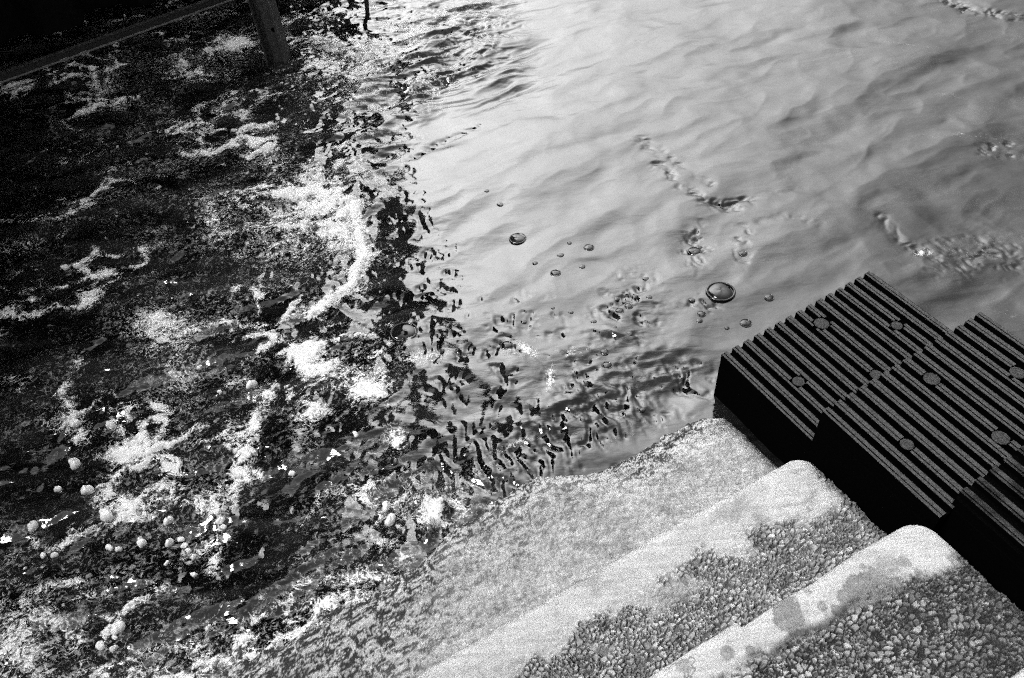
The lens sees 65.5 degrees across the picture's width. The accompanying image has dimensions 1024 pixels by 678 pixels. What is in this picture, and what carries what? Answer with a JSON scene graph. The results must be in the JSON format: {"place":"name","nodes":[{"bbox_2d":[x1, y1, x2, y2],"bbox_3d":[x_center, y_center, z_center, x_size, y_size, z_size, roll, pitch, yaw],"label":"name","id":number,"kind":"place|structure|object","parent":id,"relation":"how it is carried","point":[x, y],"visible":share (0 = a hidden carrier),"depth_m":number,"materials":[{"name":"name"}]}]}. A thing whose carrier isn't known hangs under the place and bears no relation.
{"place":"outdoors","nodes":[
{"label":"outdoors","id":0,"kind":"place"},
{"bbox_2d":[0,0,1023,677],"bbox_3d":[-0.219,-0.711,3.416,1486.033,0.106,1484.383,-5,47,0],"label":"water","id":1,"kind":"structure","parent":0,"point":[804,152],"depth_m":3.07,"materials":[{"name":"grey liquid"}]},
{"bbox_2d":[27,520,38,532],"bbox_3d":[-1.417,0.555,2.356,0.029,0.036,0.033,-20,53,-16],"label":"water drop","id":2,"kind":"object","parent":1,"relation":"on","point":[32,526],"visible":1,"depth_m":2.35,"materials":[{"name":"liquid"}]},
{"bbox_2d":[40,552,45,558],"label":"water drop","id":3,"kind":"object","parent":1,"relation":"on","point":[42,555],"visible":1,"depth_m":2.28,"materials":[{"name":"liquid"}]},
{"bbox_2d":[50,552,57,557],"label":"water drop","id":4,"kind":"object","parent":1,"relation":"on","point":[53,554],"visible":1,"depth_m":2.28,"materials":[{"name":"liquid"}]},
{"bbox_2d":[54,486,61,491],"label":"water drop","id":5,"kind":"object","parent":1,"relation":"on","point":[57,488],"visible":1,"depth_m":2.45,"materials":[{"name":"white liquid"}]},
{"bbox_2d":[61,264,68,269],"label":"water drop","id":6,"kind":"object","parent":1,"relation":"on","point":[65,267],"visible":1,"depth_m":3.18,"materials":[{"name":"liquid"}]},
{"bbox_2d":[68,457,80,469],"bbox_3d":[-1.375,0.392,2.500,0.039,0.047,0.039,7,48,-4],"label":"water drop","id":7,"kind":"object","parent":1,"relation":"on","point":[74,463],"visible":1,"depth_m":2.49,"materials":[{"name":"liquid"}]},
{"bbox_2d":[70,419,79,427],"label":"water drop","id":8,"kind":"object","parent":1,"relation":"on","point":[74,423],"visible":1,"depth_m":2.59,"materials":[{"name":"liquid"}]},
{"bbox_2d":[73,263,81,268],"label":"water drop","id":9,"kind":"object","parent":1,"relation":"on","point":[77,265],"visible":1,"depth_m":3.17,"materials":[{"name":"liquid"}]},
{"bbox_2d":[81,485,93,494],"bbox_3d":[-1.293,0.460,2.421,0.033,0.039,0.036,34,50,22],"label":"water drop","id":10,"kind":"object","parent":1,"relation":"on","point":[87,489],"visible":1,"depth_m":2.41,"materials":[{"name":"white liquid"}]},
{"bbox_2d":[95,641,104,650],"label":"water drop","id":11,"kind":"object","parent":1,"relation":"on","point":[99,646],"visible":1,"depth_m":2.06,"materials":[{"name":"liquid"}]},
{"bbox_2d":[99,508,113,521],"bbox_3d":[-1.201,0.520,2.359,0.034,0.045,0.049,-22,49,-15],"label":"water drop","id":12,"kind":"object","parent":1,"relation":"on","point":[106,515],"visible":1,"depth_m":2.34,"materials":[{"name":"white liquid"}]},
{"bbox_2d":[105,420,115,429],"bbox_3d":[-1.307,0.281,2.595,0.036,0.043,0.023,15,55,14],"label":"water drop","id":13,"kind":"object","parent":1,"relation":"on","point":[110,425],"visible":1,"depth_m":2.58,"materials":[{"name":"white liquid"}]},
{"bbox_2d":[109,645,118,651],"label":"water drop","id":14,"kind":"object","parent":1,"relation":"on","point":[113,648],"visible":1,"depth_m":2.05,"materials":[{"name":"liquid"}]},
{"bbox_2d":[110,620,124,634],"bbox_3d":[-1.045,0.766,2.109,0.035,0.036,0.041,7,50,27],"label":"water drop","id":15,"kind":"object","parent":1,"relation":"on","point":[117,627],"visible":1,"depth_m":2.10,"materials":[{"name":"liquid"}]},
{"bbox_2d":[115,546,121,551],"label":"water drop","id":16,"kind":"object","parent":1,"relation":"on","point":[118,549],"visible":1,"depth_m":2.29,"materials":[{"name":"liquid"}]},
{"bbox_2d":[136,539,146,547],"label":"water drop","id":17,"kind":"object","parent":1,"relation":"on","point":[141,543],"visible":1,"depth_m":2.29,"materials":[{"name":"white liquid"}]},
{"bbox_2d":[163,516,173,525],"bbox_3d":[-1.009,0.534,2.337,0.022,0.030,0.032,19,44,22],"label":"water drop","id":18,"kind":"object","parent":1,"relation":"on","point":[168,520],"visible":1,"depth_m":2.33,"materials":[{"name":"liquid"}]},
{"bbox_2d":[165,538,173,546],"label":"water drop","id":19,"kind":"object","parent":1,"relation":"on","point":[169,542],"visible":1,"depth_m":2.29,"materials":[{"name":"liquid"}]},
{"bbox_2d":[177,536,184,541],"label":"water drop","id":20,"kind":"object","parent":1,"relation":"on","point":[180,539],"visible":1,"depth_m":2.30,"materials":[{"name":"liquid"}]},
{"bbox_2d":[180,542,187,547],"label":"water drop","id":21,"kind":"object","parent":1,"relation":"on","point":[184,545],"visible":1,"depth_m":2.29,"materials":[{"name":"white liquid"}]},
{"bbox_2d":[0,0,369,83],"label":"pier","id":22,"kind":"structure","parent":1,"relation":"in","point":[38,17],"depth_m":4.27,"materials":[{"name":"wood"}]},
{"bbox_2d":[205,624,211,631],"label":"water drop","id":23,"kind":"object","parent":1,"relation":"on","point":[208,627],"visible":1,"depth_m":2.09,"materials":[{"name":"liquid"}]},
{"bbox_2d":[213,508,220,514],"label":"water drop","id":24,"kind":"object","parent":1,"relation":"on","point":[216,511],"visible":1,"depth_m":2.33,"materials":[{"name":"liquid"}]},
{"bbox_2d":[215,516,224,524],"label":"water drop","id":25,"kind":"object","parent":1,"relation":"on","point":[220,520],"visible":1,"depth_m":2.31,"materials":[{"name":"liquid"}]},
{"bbox_2d":[243,451,250,457],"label":"water drop","id":26,"kind":"object","parent":1,"relation":"on","point":[247,454],"visible":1,"depth_m":2.46,"materials":[{"name":"white liquid"}]},
{"bbox_2d":[246,380,257,388],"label":"water drop","id":27,"kind":"object","parent":1,"relation":"on","point":[251,384],"visible":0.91,"depth_m":2.67,"materials":[{"name":"liquid"}]},
{"bbox_2d":[12,14,551,676],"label":"foam flecks","id":28,"kind":"object","parent":1,"relation":"on","point":[240,250],"visible":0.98,"depth_m":2.97,"materials":[{"name":"white liquid"}]},
{"bbox_2d":[288,470,295,475],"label":"water drop","id":29,"kind":"object","parent":1,"relation":"on","point":[291,473],"visible":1,"depth_m":2.41,"materials":[{"name":"liquid"}]},
{"bbox_2d":[353,431,358,437],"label":"water drop","id":30,"kind":"object","parent":1,"relation":"on","point":[355,434],"visible":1,"depth_m":2.48,"materials":[{"name":"white liquid"}]},
{"bbox_2d":[382,501,389,511],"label":"water drop","id":31,"kind":"object","parent":1,"relation":"on","point":[386,506],"visible":1,"depth_m":2.30,"materials":[{"name":"liquid"}]},
{"bbox_2d":[385,513,395,525],"bbox_3d":[-0.347,0.518,2.279,0.028,0.038,0.042,33,53,20],"label":"water drop","id":32,"kind":"object","parent":1,"relation":"on","point":[390,520],"visible":1,"depth_m":2.27,"materials":[{"name":"liquid"}]},
{"bbox_2d":[389,458,397,464],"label":"air bubble","id":33,"kind":"object","parent":1,"relation":"on","point":[392,461],"visible":1,"depth_m":2.42,"materials":[{"name":"black liquid"}]},
{"bbox_2d":[389,322,417,340],"bbox_3d":[-0.379,-0.025,2.786,0.102,0.014,0.098,-5,47,0],"label":"air bubble","id":34,"kind":"object","parent":1,"relation":"on","point":[405,330],"visible":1,"depth_m":2.78,"materials":[{"name":"liquid"}]},
{"bbox_2d":[488,422,496,429],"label":"air bubble","id":35,"kind":"object","parent":1,"relation":"on","point":[492,425],"visible":1,"depth_m":2.49,"materials":[{"name":"liquid"}]},
{"bbox_2d":[500,341,512,349],"bbox_3d":[-0.018,0.021,2.715,0.044,0.006,0.043,-5,47,0],"label":"air bubble","id":36,"kind":"object","parent":1,"relation":"on","point":[505,345],"visible":1,"depth_m":2.71,"materials":[{"name":"liquid"}]},
{"bbox_2d":[509,233,526,243],"bbox_3d":[0.022,-0.396,3.120,0.070,0.009,0.067,-5,47,0],"label":"air bubble","id":37,"kind":"object","parent":1,"relation":"on","point":[516,238],"visible":1,"depth_m":3.12,"materials":[{"name":"liquid"}]},
{"bbox_2d":[550,269,560,275],"bbox_3d":[0.162,-0.246,2.964,0.041,0.005,0.039,-5,47,0],"label":"air bubble","id":38,"kind":"object","parent":1,"relation":"on","point":[555,272],"visible":1,"depth_m":2.96,"materials":[{"name":"liquid"}]},
{"bbox_2d":[583,244,593,250],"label":"air bubble","id":39,"kind":"object","parent":1,"relation":"on","point":[588,247],"visible":1,"depth_m":3.06,"materials":[{"name":"liquid"}]},
{"bbox_2d":[600,349,608,354],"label":"air bubble","id":40,"kind":"object","parent":1,"relation":"on","point":[605,352],"visible":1,"depth_m":2.67,"materials":[{"name":"liquid"}]},
{"bbox_2d":[601,361,611,368],"bbox_3d":[0.314,0.087,2.638,0.037,0.005,0.035,-5,47,0],"label":"air bubble","id":41,"kind":"object","parent":1,"relation":"on","point":[607,364],"visible":1,"depth_m":2.64,"materials":[{"name":"liquid"}]},
{"bbox_2d":[615,308,623,312],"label":"air bubble","id":42,"kind":"object","parent":1,"relation":"on","point":[619,310],"visible":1,"depth_m":2.80,"materials":[{"name":"grey liquid"}]},
{"bbox_2d":[218,418,1023,677],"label":"concrete stairs","id":43,"kind":"structure","parent":1,"relation":"in","point":[713,548],"depth_m":1.95,"materials":[{"name":"grey concrete"}]},
{"bbox_2d":[805,312,1023,534],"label":"ribbed step block","id":44,"kind":"structure","parent":43,"relation":"attached to","point":[927,435],"depth_m":2.03,"materials":[{"name":"black rubber"}]},
{"bbox_2d":[938,446,1023,611],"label":"ribbed step block","id":45,"kind":"structure","parent":43,"relation":"attached to","point":[981,531],"depth_m":1.81,"materials":[{"name":"black rubber"}]},
{"bbox_2d":[624,303,632,308],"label":"air bubble","id":46,"kind":"object","parent":1,"relation":"on","point":[628,306],"visible":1,"depth_m":2.82,"materials":[{"name":"liquid"}]},
{"bbox_2d":[687,247,701,255],"bbox_3d":[0.690,-0.332,3.006,0.054,0.007,0.052,-5,47,0],"label":"air bubble","id":47,"kind":"object","parent":1,"relation":"on","point":[693,251],"visible":1,"depth_m":3.00,"materials":[{"name":"liquid"}]},
{"bbox_2d":[697,311,705,316],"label":"air bubble","id":48,"kind":"object","parent":1,"relation":"on","point":[701,313],"visible":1,"depth_m":2.77,"materials":[{"name":"liquid"}]},
{"bbox_2d":[705,282,735,301],"bbox_3d":[0.742,-0.171,2.832,0.106,0.014,0.102,-5,47,0],"label":"air bubble","id":49,"kind":"object","parent":1,"relation":"on","point":[719,291],"visible":1,"depth_m":2.82,"materials":[{"name":"liquid"}]},
{"bbox_2d":[738,250,747,255],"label":"air bubble","id":50,"kind":"object","parent":1,"relation":"on","point":[743,253],"visible":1,"depth_m":2.96,"materials":[{"name":"grey liquid"}]},
{"bbox_2d":[739,319,751,326],"bbox_3d":[0.803,-0.056,2.736,0.043,0.006,0.041,-5,47,0],"label":"air bubble","id":51,"kind":"object","parent":1,"relation":"on","point":[745,322],"visible":1,"depth_m":2.73,"materials":[{"name":"liquid"}]},
{"bbox_2d":[764,294,773,300],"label":"air bubble","id":52,"kind":"object","parent":1,"relation":"on","point":[770,297],"visible":1,"depth_m":2.80,"materials":[{"name":"liquid"}]},
{"bbox_2d":[714,271,952,463],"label":"ribbed step block","id":53,"kind":"structure","parent":1,"relation":"in","point":[780,387],"depth_m":2.39,"materials":[{"name":"black rubber"}]}
]}

